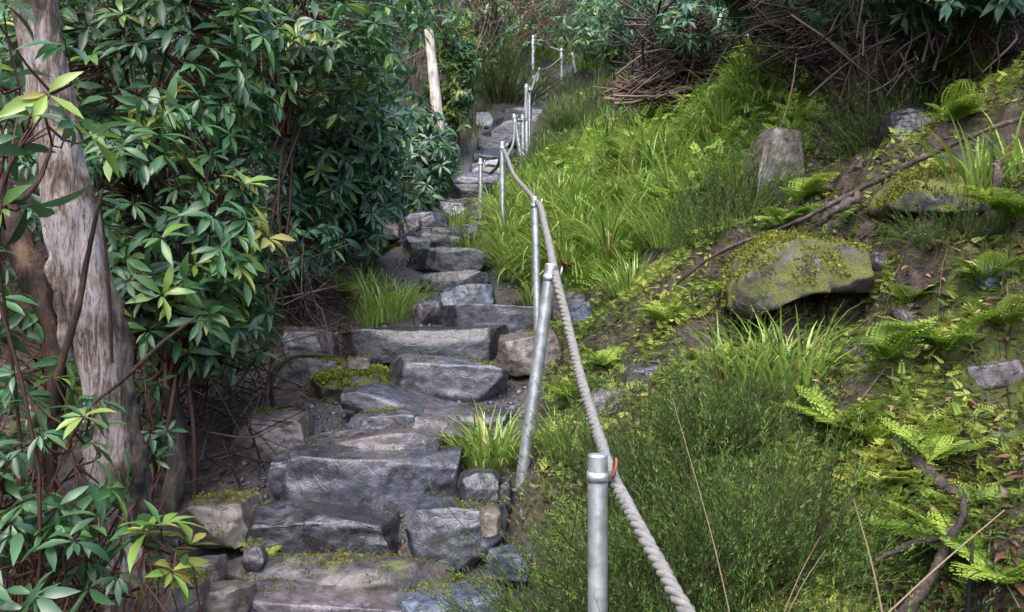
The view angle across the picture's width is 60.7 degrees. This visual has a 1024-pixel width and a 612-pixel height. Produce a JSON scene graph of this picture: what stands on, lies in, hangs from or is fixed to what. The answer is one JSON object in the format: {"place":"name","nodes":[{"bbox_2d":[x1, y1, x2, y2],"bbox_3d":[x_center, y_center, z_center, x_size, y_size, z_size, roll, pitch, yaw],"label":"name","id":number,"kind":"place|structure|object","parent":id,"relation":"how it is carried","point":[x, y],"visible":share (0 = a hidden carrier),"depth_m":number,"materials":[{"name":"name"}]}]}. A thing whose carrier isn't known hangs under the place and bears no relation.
{"place":"outdoors","nodes":[
{"label":"outdoors","id":0,"kind":"place"},
{"bbox_2d":[0,0,1023,611],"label":"ground","id":1,"kind":"structure","parent":0,"point":[930,308],"depth_m":3.81,"materials":[{"name":"soil"}]},
{"bbox_2d":[0,166,67,571],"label":"thick stem","id":2,"kind":"object","parent":1,"relation":"on","point":[34,283],"visible":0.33,"depth_m":3.03,"materials":[{"name":"brown plant"}]},
{"bbox_2d":[0,246,82,567],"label":"rhododendron bush","id":3,"kind":"object","parent":1,"relation":"on","point":[26,322],"visible":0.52,"depth_m":2.96,"materials":[{"name":"green plant"}]},
{"bbox_2d":[0,0,122,611],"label":"rhododendron bush","id":4,"kind":"object","parent":1,"relation":"on","point":[30,105],"visible":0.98,"depth_m":2.16,"materials":[{"name":"green plant"}]},
{"bbox_2d":[0,365,131,611],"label":"rhododendron bush","id":5,"kind":"object","parent":1,"relation":"on","point":[110,497],"visible":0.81,"depth_m":2.31,"materials":[{"name":"green plant"}]},
{"bbox_2d":[45,188,103,489],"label":"shoot","id":6,"kind":"object","parent":5,"relation":"attached to","point":[51,467],"visible":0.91,"depth_m":2.49,"materials":[{"name":"brown plant"}]},
{"bbox_2d":[0,446,143,611],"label":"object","id":7,"kind":"object","parent":1,"relation":"on","point":[7,582],"visible":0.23,"depth_m":2.58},
{"bbox_2d":[0,480,173,611],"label":"rhododendron bush","id":8,"kind":"object","parent":1,"relation":"on","point":[85,547],"visible":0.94,"depth_m":2.20,"materials":[{"name":"green plant"}]},
{"bbox_2d":[10,0,170,611],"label":"tree","id":9,"kind":"object","parent":1,"relation":"on","point":[101,353],"visible":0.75,"depth_m":2.76,"materials":[{"name":"brown plant"}]},
{"bbox_2d":[0,0,250,348],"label":"rhododendron bush","id":10,"kind":"object","parent":1,"relation":"on","point":[34,224],"visible":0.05,"depth_m":4.39,"materials":[{"name":"green plant"}]},
{"bbox_2d":[88,364,187,611],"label":"rhododendron bush","id":11,"kind":"object","parent":1,"relation":"on","point":[157,440],"visible":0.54,"depth_m":2.90,"materials":[{"name":"green plant"}]},
{"bbox_2d":[0,0,291,446],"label":"rhododendron bush","id":12,"kind":"object","parent":1,"relation":"on","point":[205,34],"visible":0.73,"depth_m":3.57,"materials":[{"name":"green plant"}]},
{"bbox_2d":[111,500,218,611],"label":"rhododendron bush","id":13,"kind":"object","parent":1,"relation":"on","point":[180,569],"visible":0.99,"depth_m":2.27,"materials":[{"name":"green plant"}]},
{"bbox_2d":[158,260,188,515],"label":"thick stem","id":14,"kind":"object","parent":1,"relation":"on","point":[173,501],"visible":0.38,"depth_m":3.43,"materials":[{"name":"brown plant"}]},
{"bbox_2d":[135,562,211,611],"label":"stone","id":15,"kind":"object","parent":1,"relation":"on","point":[203,584],"visible":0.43,"depth_m":2.55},
{"bbox_2d":[82,55,295,499],"bbox_3d":[-1.333,-0.070,3.510,0.974,1.870,1.016,0,0,-33],"label":"rhododendron bush","id":16,"kind":"object","parent":1,"relation":"on","point":[137,281],"visible":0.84,"depth_m":3.32,"materials":[{"name":"green plant"}]},
{"bbox_2d":[122,255,285,431],"bbox_3d":[-1.384,0.216,3.912,0.828,0.906,0.842,0,0,0],"label":"rhododendron bush","id":17,"kind":"object","parent":1,"relation":"on","point":[239,324],"visible":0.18,"depth_m":3.75,"materials":[{"name":"green plant"}]},
{"bbox_2d":[182,487,263,548],"bbox_3d":[-1.059,0.778,3.217,0.252,0.185,0.318,0,0,0],"label":"stone","id":18,"kind":"object","parent":1,"relation":"on","point":[225,517],"visible":0.88,"depth_m":3.10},
{"bbox_2d":[133,301,319,496],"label":"dead twigs","id":19,"kind":"object","parent":1,"relation":"on","point":[221,402],"visible":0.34,"depth_m":3.68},
{"bbox_2d":[206,580,256,611],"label":"stone","id":20,"kind":"object","parent":1,"relation":"on","point":[230,595],"visible":0.78,"depth_m":2.64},
{"bbox_2d":[168,163,350,309],"bbox_3d":[-1.648,-0.417,5.629,1.231,1.145,1.237,0,0,0],"label":"rhododendron bush","id":21,"kind":"object","parent":1,"relation":"on","point":[325,228],"visible":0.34,"depth_m":5.44,"materials":[{"name":"green plant"}]},
{"bbox_2d":[230,406,314,460],"bbox_3d":[-1.052,0.592,3.922,0.342,0.286,0.394,0,0,0],"label":"stone","id":22,"kind":"object","parent":1,"relation":"on","point":[300,429],"visible":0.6,"depth_m":3.75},
{"bbox_2d":[197,196,364,348],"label":"dead twigs","id":23,"kind":"object","parent":1,"relation":"on","point":[303,297],"visible":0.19,"depth_m":5.18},
{"bbox_2d":[147,0,433,344],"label":"rhododendron bush","id":24,"kind":"object","parent":1,"relation":"on","point":[308,41],"visible":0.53,"depth_m":5.08,"materials":[{"name":"green plant"}]},
{"bbox_2d":[273,353,343,387],"bbox_3d":[-1.091,0.358,4.698,0.368,0.224,0.355,0,0,0],"label":"stone","id":25,"kind":"object","parent":1,"relation":"on","point":[299,370],"visible":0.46,"depth_m":4.55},
{"bbox_2d":[282,325,339,356],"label":"stone","id":26,"kind":"object","parent":1,"relation":"on","point":[320,343],"visible":0.56,"depth_m":4.77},
{"bbox_2d":[195,0,432,250],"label":"rhododendron bush","id":27,"kind":"object","parent":1,"relation":"on","point":[370,148],"visible":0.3,"depth_m":5.98,"materials":[{"name":"green plant"}]},
{"bbox_2d":[234,574,401,611],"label":"stone step","id":28,"kind":"object","parent":1,"relation":"on","point":[272,594],"visible":0.39,"depth_m":2.77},
{"bbox_2d":[241,497,399,555],"bbox_3d":[-0.709,0.858,3.247,0.613,0.275,0.335,0,0,0],"label":"stone step","id":29,"kind":"object","parent":1,"relation":"on","point":[296,525],"visible":0.59,"depth_m":3.11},
{"bbox_2d":[262,118,417,269],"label":"rhododendron bush","id":30,"kind":"object","parent":1,"relation":"on","point":[363,214],"visible":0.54,"depth_m":6.21,"materials":[{"name":"green plant"}]},
{"bbox_2d":[225,548,466,590],"bbox_3d":[-0.565,0.953,2.998,0.857,0.229,0.323,0,0,0],"label":"stone step","id":31,"kind":"object","parent":1,"relation":"on","point":[373,571],"visible":0.55,"depth_m":2.93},
{"bbox_2d":[309,363,389,403],"bbox_3d":[-0.818,0.413,4.489,0.442,0.236,0.411,0,0,0],"label":"stone","id":32,"kind":"object","parent":1,"relation":"on","point":[331,385],"visible":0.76,"depth_m":4.34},
{"bbox_2d":[170,198,539,611],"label":"gravel","id":33,"kind":"structure","parent":1,"relation":"on","point":[344,415],"depth_m":4.09,"materials":[{"name":"grey stone"}]},
{"bbox_2d":[280,437,464,513],"bbox_3d":[-0.558,0.691,3.527,0.730,0.307,0.360,0,0,0],"label":"stone step","id":34,"kind":"object","parent":1,"relation":"on","point":[332,472],"visible":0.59,"depth_m":3.38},
{"bbox_2d":[304,424,442,450],"bbox_3d":[-0.577,0.560,3.632,0.584,0.131,0.322,0,0,0],"label":"stone step","id":35,"kind":"object","parent":34,"relation":"on","point":[396,438],"visible":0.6,"depth_m":3.52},
{"bbox_2d":[320,267,440,322],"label":"grass tuft","id":36,"kind":"object","parent":1,"relation":"on","point":[388,312],"visible":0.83,"depth_m":5.64,"materials":[{"name":"green plant"}]},
{"bbox_2d":[346,403,423,428],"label":"stone step","id":37,"kind":"object","parent":1,"relation":"on","point":[380,418],"visible":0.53,"depth_m":3.78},
{"bbox_2d":[340,0,465,52],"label":"rhododendron bush","id":38,"kind":"object","parent":1,"relation":"on","point":[401,18],"visible":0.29,"depth_m":13.56,"materials":[{"name":"green plant"}]},
{"bbox_2d":[372,103,459,216],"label":"rhododendron bush","id":39,"kind":"object","parent":1,"relation":"on","point":[427,184],"visible":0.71,"depth_m":8.34,"materials":[{"name":"green plant"}]},
{"bbox_2d":[298,0,533,84],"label":"brown thicket","id":40,"kind":"object","parent":1,"relation":"on","point":[424,49],"visible":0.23,"depth_m":15.91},
{"bbox_2d":[341,324,508,363],"bbox_3d":[-0.493,0.217,5.082,0.952,0.221,0.520,0,0,0],"label":"stone step","id":41,"kind":"object","parent":1,"relation":"on","point":[382,345],"visible":0.77,"depth_m":4.85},
{"bbox_2d":[339,380,517,426],"bbox_3d":[-0.379,0.472,4.190,0.843,0.218,0.371,0,0,0],"label":"stone step","id":42,"kind":"object","parent":1,"relation":"on","point":[360,398],"visible":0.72,"depth_m":4.09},
{"bbox_2d":[387,351,509,402],"bbox_3d":[-0.326,0.367,4.532,0.637,0.273,0.402,0,0,0],"label":"stone step","id":43,"kind":"object","parent":1,"relation":"on","point":[454,379],"visible":0.84,"depth_m":4.34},
{"bbox_2d":[395,577,504,611],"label":"stone step","id":44,"kind":"object","parent":1,"relation":"on","point":[411,597],"visible":0.62,"depth_m":2.77,"materials":[{"name":"grey stone"}]},
{"bbox_2d":[419,10,482,154],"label":"rhododendron bush","id":45,"kind":"object","parent":1,"relation":"on","point":[454,93],"visible":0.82,"depth_m":14.24,"materials":[{"name":"green plant"}]},
{"bbox_2d":[406,246,496,272],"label":"stone step","id":46,"kind":"object","parent":1,"relation":"on","point":[436,259],"visible":0.68,"depth_m":6.63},
{"bbox_2d":[419,269,489,292],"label":"stone step","id":47,"kind":"object","parent":1,"relation":"on","point":[453,278],"visible":0.54,"depth_m":6.25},
{"bbox_2d":[406,491,507,572],"bbox_3d":[-0.195,0.828,3.143,0.363,0.291,0.245,0,0,0],"label":"stone step","id":48,"kind":"object","parent":1,"relation":"on","point":[441,517],"visible":0.7,"depth_m":3.04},
{"bbox_2d":[457,469,500,503],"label":"stone","id":49,"kind":"object","parent":48,"relation":"on","point":[477,485],"visible":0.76,"depth_m":3.17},
{"bbox_2d":[441,284,495,304],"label":"stone step","id":50,"kind":"object","parent":1,"relation":"on","point":[469,294],"visible":0.64,"depth_m":5.85,"materials":[{"name":"grey stone"}]},
{"bbox_2d":[431,0,517,51],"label":"rhododendron bush","id":51,"kind":"object","parent":1,"relation":"on","point":[492,12],"visible":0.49,"depth_m":16.85,"materials":[{"name":"green plant"}]},
{"bbox_2d":[437,303,533,332],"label":"stone step","id":52,"kind":"object","parent":1,"relation":"on","point":[513,318],"visible":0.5,"depth_m":5.40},
{"bbox_2d":[430,393,546,472],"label":"grass tuft","id":53,"kind":"object","parent":1,"relation":"on","point":[480,441],"visible":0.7,"depth_m":3.60,"materials":[{"name":"green plant"}]},
{"bbox_2d":[415,16,590,104],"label":"heather bush","id":54,"kind":"object","parent":1,"relation":"on","point":[511,91],"visible":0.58,"depth_m":19.01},
{"bbox_2d":[499,141,507,225],"bbox_3d":[-0.071,-0.894,7.400,0.072,0.991,0.051,0,0,0],"label":"handrail post","id":55,"kind":"object","parent":1,"relation":"on","point":[502,177],"visible":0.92,"depth_m":7.38,"materials":[{"name":"metal"}]},
{"bbox_2d":[489,148,695,611],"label":"rope","id":56,"kind":"object","parent":55,"relation":"attached to","point":[679,599],"visible":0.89,"depth_m":2.40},
{"bbox_2d":[0,42,1023,611],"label":"fallen twigs","id":57,"kind":"object","parent":1,"relation":"on","point":[740,358],"depth_m":3.65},
{"bbox_2d":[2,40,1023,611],"bbox_3d":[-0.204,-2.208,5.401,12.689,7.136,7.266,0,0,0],"label":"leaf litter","id":58,"kind":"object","parent":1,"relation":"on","point":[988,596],"visible":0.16,"depth_m":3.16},
{"bbox_2d":[466,0,573,63],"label":"dark thicket","id":59,"kind":"object","parent":1,"relation":"on","point":[528,9],"visible":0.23,"depth_m":22.89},
{"bbox_2d":[497,330,561,376],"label":"stone step","id":60,"kind":"object","parent":1,"relation":"on","point":[515,353],"visible":0.58,"depth_m":4.62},
{"bbox_2d":[390,506,675,611],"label":"heather bush","id":61,"kind":"object","parent":1,"relation":"on","point":[469,598],"visible":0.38,"depth_m":2.58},
{"bbox_2d":[515,263,562,488],"bbox_3d":[0.096,0.301,3.309,0.193,0.925,0.056,0,0,7],"label":"handrail post","id":62,"kind":"object","parent":1,"relation":"on","point":[540,346],"visible":0.81,"depth_m":3.29,"materials":[{"name":"metal"}]},
{"bbox_2d":[369,0,732,190],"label":"hillside grass","id":63,"kind":"structure","parent":1,"relation":"on","point":[609,111],"depth_m":13.95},
{"bbox_2d":[506,400,631,462],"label":"grass tuft","id":64,"kind":"object","parent":1,"relation":"on","point":[542,443],"visible":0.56,"depth_m":3.25,"materials":[{"name":"green plant"}]},
{"bbox_2d":[505,0,664,80],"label":"rhododendron bush","id":65,"kind":"object","parent":1,"relation":"on","point":[546,7],"visible":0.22,"depth_m":19.08,"materials":[{"name":"green plant"}]},
{"bbox_2d":[410,407,767,611],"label":"heather bush","id":66,"kind":"object","parent":1,"relation":"on","point":[521,605],"visible":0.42,"depth_m":2.50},
{"bbox_2d":[155,27,1023,611],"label":"moss","id":67,"kind":"object","parent":1,"relation":"on","point":[793,347],"visible":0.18,"depth_m":3.27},
{"bbox_2d":[329,31,862,298],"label":"plants","id":68,"kind":"object","parent":1,"relation":"on","point":[802,105],"visible":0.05,"depth_m":7.06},
{"bbox_2d":[587,453,617,611],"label":"handrail post","id":69,"kind":"object","parent":1,"relation":"on","point":[597,476],"visible":1,"depth_m":2.08,"materials":[{"name":"metal"}]},
{"bbox_2d":[555,0,657,102],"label":"rhododendron bush","id":70,"kind":"object","parent":1,"relation":"on","point":[604,47],"visible":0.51,"depth_m":14.85,"materials":[{"name":"green plant"}]},
{"bbox_2d":[580,246,674,295],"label":"grass tuft","id":71,"kind":"object","parent":1,"relation":"on","point":[630,275],"visible":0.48,"depth_m":4.87,"materials":[{"name":"green plant"}]},
{"bbox_2d":[451,4,823,305],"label":"grass","id":72,"kind":"structure","parent":1,"relation":"on","point":[732,93],"depth_m":6.65,"materials":[{"name":"green plant"}]},
{"bbox_2d":[574,0,726,54],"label":"rhododendron bush","id":73,"kind":"object","parent":1,"relation":"on","point":[618,9],"visible":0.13,"depth_m":13.36,"materials":[{"name":"green plant"}]},
{"bbox_2d":[481,30,827,325],"bbox_3d":[1.389,-1.635,7.946,3.401,3.542,5.326,0,0,0],"label":"fern cover","id":74,"kind":"object","parent":1,"relation":"on","point":[788,123],"visible":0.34,"depth_m":6.45,"materials":[{"name":"plant"}]},
{"bbox_2d":[518,331,791,519],"bbox_3d":[0.490,0.387,3.068,0.936,0.633,0.987,0,0,31],"label":"heather bush","id":75,"kind":"object","parent":1,"relation":"on","point":[618,441],"visible":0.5,"depth_m":3.01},
{"bbox_2d":[593,48,724,117],"bbox_3d":[1.536,-2.191,8.508,1.432,0.698,0.900,0,0,-11],"label":"brushwood","id":76,"kind":"object","parent":1,"relation":"on","point":[636,99],"visible":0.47,"depth_m":8.29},
{"bbox_2d":[605,183,720,248],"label":"grass tuft","id":77,"kind":"object","parent":1,"relation":"on","point":[661,238],"visible":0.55,"depth_m":5.25,"materials":[{"name":"green plant"}]},
{"bbox_2d":[478,378,866,611],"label":"heather bush","id":78,"kind":"object","parent":1,"relation":"on","point":[615,578],"visible":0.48,"depth_m":2.43,"materials":[{"name":"plant"}]},
{"bbox_2d":[610,0,747,110],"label":"brushwood","id":79,"kind":"object","parent":1,"relation":"on","point":[646,62],"visible":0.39,"depth_m":8.31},
{"bbox_2d":[648,0,731,117],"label":"rhododendron bush","id":80,"kind":"object","parent":1,"relation":"on","point":[689,40],"visible":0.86,"depth_m":8.01,"materials":[{"name":"green plant"}]},
{"bbox_2d":[642,155,781,251],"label":"heather bush","id":81,"kind":"object","parent":1,"relation":"on","point":[687,239],"visible":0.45,"depth_m":4.52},
{"bbox_2d":[581,295,845,457],"bbox_3d":[0.743,0.238,3.165,0.900,0.575,1.000,0,0,23],"label":"heather bush","id":82,"kind":"object","parent":1,"relation":"on","point":[749,418],"visible":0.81,"depth_m":3.06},
{"bbox_2d":[521,344,962,609],"bbox_3d":[0.659,0.493,2.639,1.312,0.755,1.181,0,0,-22],"label":"heather bush","id":83,"kind":"object","parent":1,"relation":"on","point":[704,495],"visible":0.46,"depth_m":2.50,"materials":[{"name":"plant"}]},
{"bbox_2d":[638,97,852,228],"bbox_3d":[1.258,-0.837,5.097,1.125,0.781,1.336,0,0,-39],"label":"heather bush","id":84,"kind":"object","parent":1,"relation":"on","point":[752,194],"visible":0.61,"depth_m":4.98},
{"bbox_2d":[651,301,848,402],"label":"grass tuft","id":85,"kind":"object","parent":1,"relation":"on","point":[742,372],"visible":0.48,"depth_m":3.30,"materials":[{"name":"green plant"}]},
{"bbox_2d":[738,127,805,199],"bbox_3d":[1.607,-0.712,5.434,0.381,0.827,0.556,0,0,0],"label":"boulder","id":86,"kind":"object","parent":1,"relation":"on","point":[775,146],"visible":0.28,"depth_m":5.30,"materials":[{"name":"beige stone"}]},
{"bbox_2d":[714,0,831,119],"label":"rhododendron bush","id":87,"kind":"object","parent":1,"relation":"on","point":[735,7],"visible":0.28,"depth_m":6.59,"materials":[{"name":"green plant"}]},
{"bbox_2d":[531,51,1023,611],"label":"ground cover","id":88,"kind":"object","parent":1,"relation":"on","point":[981,495],"visible":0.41,"depth_m":3.02,"materials":[{"name":"plant"}]},
{"bbox_2d":[688,297,880,392],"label":"grass tuft","id":89,"kind":"object","parent":1,"relation":"on","point":[806,370],"visible":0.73,"depth_m":3.20,"materials":[{"name":"green plant"}]},
{"bbox_2d":[577,488,999,611],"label":"heather bush","id":90,"kind":"object","parent":1,"relation":"on","point":[766,602],"visible":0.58,"depth_m":2.23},
{"bbox_2d":[714,227,874,320],"bbox_3d":[1.221,-0.140,3.833,0.658,0.410,0.658,0,0,0],"label":"boulder","id":91,"kind":"object","parent":1,"relation":"on","point":[774,266],"visible":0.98,"depth_m":3.56,"materials":[{"name":"stone"}]},
{"bbox_2d":[709,0,902,89],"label":"hanging roots","id":92,"kind":"object","parent":1,"relation":"hanging from","point":[768,16],"visible":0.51,"depth_m":5.84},
{"bbox_2d":[598,39,1023,480],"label":"fine grass","id":93,"kind":"structure","parent":1,"relation":"on","point":[999,352],"depth_m":3.54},
{"bbox_2d":[608,350,1023,606],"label":"heather bush","id":94,"kind":"object","parent":1,"relation":"on","point":[820,517],"visible":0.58,"depth_m":2.45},
{"bbox_2d":[658,503,999,611],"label":"heather bush","id":95,"kind":"object","parent":1,"relation":"on","point":[797,605],"visible":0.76,"depth_m":2.19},
{"bbox_2d":[783,384,891,427],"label":"fern","id":96,"kind":"object","parent":1,"relation":"on","point":[820,413],"visible":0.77,"depth_m":2.95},
{"bbox_2d":[781,0,925,44],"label":"rhododendron bush","id":97,"kind":"object","parent":1,"relation":"on","point":[812,14],"visible":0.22,"depth_m":5.35,"materials":[{"name":"green plant"}]},
{"bbox_2d":[781,35,984,161],"bbox_3d":[2.091,-1.193,5.020,1.101,0.744,1.161,0,0,-14],"label":"heather bush","id":98,"kind":"object","parent":1,"relation":"on","point":[847,139],"visible":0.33,"depth_m":4.94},
{"bbox_2d":[853,315,937,359],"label":"fern","id":99,"kind":"object","parent":1,"relation":"on","point":[893,346],"visible":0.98,"depth_m":2.91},
{"bbox_2d":[866,105,941,151],"bbox_3d":[2.099,-0.901,4.662,0.304,0.361,0.453,0,0,0],"label":"boulder","id":100,"kind":"object","parent":1,"relation":"on","point":[904,117],"visible":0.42,"depth_m":4.57,"materials":[{"name":"stone"}]},
{"bbox_2d":[790,0,1023,131],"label":"hanging roots","id":101,"kind":"object","parent":1,"relation":"hanging from","point":[872,39],"visible":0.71,"depth_m":4.67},
{"bbox_2d":[829,82,1023,611],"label":"bank leaves","id":102,"kind":"object","parent":1,"relation":"on","point":[1020,587],"visible":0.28,"depth_m":2.67,"materials":[{"name":"green plant"}]},
{"bbox_2d":[867,499,992,555],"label":"fern","id":103,"kind":"object","parent":1,"relation":"on","point":[932,523],"visible":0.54,"depth_m":2.40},
{"bbox_2d":[875,416,985,460],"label":"fern","id":104,"kind":"object","parent":1,"relation":"on","point":[937,451],"visible":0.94,"depth_m":2.66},
{"bbox_2d":[896,494,966,611],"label":"root","id":105,"kind":"object","parent":1,"relation":"on","point":[921,593],"visible":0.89,"depth_m":2.27,"materials":[{"name":"brown plant"}]},
{"bbox_2d":[843,0,1023,92],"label":"rhododendron bush","id":106,"kind":"object","parent":1,"relation":"on","point":[995,9],"visible":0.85,"depth_m":4.63,"materials":[{"name":"green plant"}]},
{"bbox_2d":[867,165,1008,220],"bbox_3d":[1.850,-0.474,3.727,0.624,0.257,0.492,0,0,0],"label":"boulder","id":107,"kind":"object","parent":1,"relation":"on","point":[931,184],"visible":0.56,"depth_m":3.58,"materials":[{"name":"stone"}]},
{"bbox_2d":[877,305,1006,350],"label":"fern","id":108,"kind":"object","parent":1,"relation":"on","point":[941,342],"visible":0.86,"depth_m":2.92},
{"bbox_2d":[868,148,1021,253],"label":"heather bush","id":109,"kind":"object","parent":1,"relation":"on","point":[983,232],"visible":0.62,"depth_m":3.42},
{"bbox_2d":[918,79,990,120],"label":"fern","id":110,"kind":"object","parent":1,"relation":"on","point":[960,109],"visible":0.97,"depth_m":3.95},
{"bbox_2d":[899,104,1023,189],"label":"grass tuft","id":111,"kind":"object","parent":1,"relation":"on","point":[981,164],"visible":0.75,"depth_m":3.49,"materials":[{"name":"green plant"}]},
{"bbox_2d":[939,529,1023,584],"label":"fern","id":112,"kind":"object","parent":1,"relation":"on","point":[980,567],"visible":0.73,"depth_m":2.21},
{"bbox_2d":[949,182,1023,218],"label":"fern","id":113,"kind":"object","parent":1,"relation":"on","point":[1003,205],"visible":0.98,"depth_m":3.23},
{"bbox_2d":[966,355,1023,389],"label":"stone","id":114,"kind":"object","parent":1,"relation":"on","point":[993,379],"visible":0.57,"depth_m":2.87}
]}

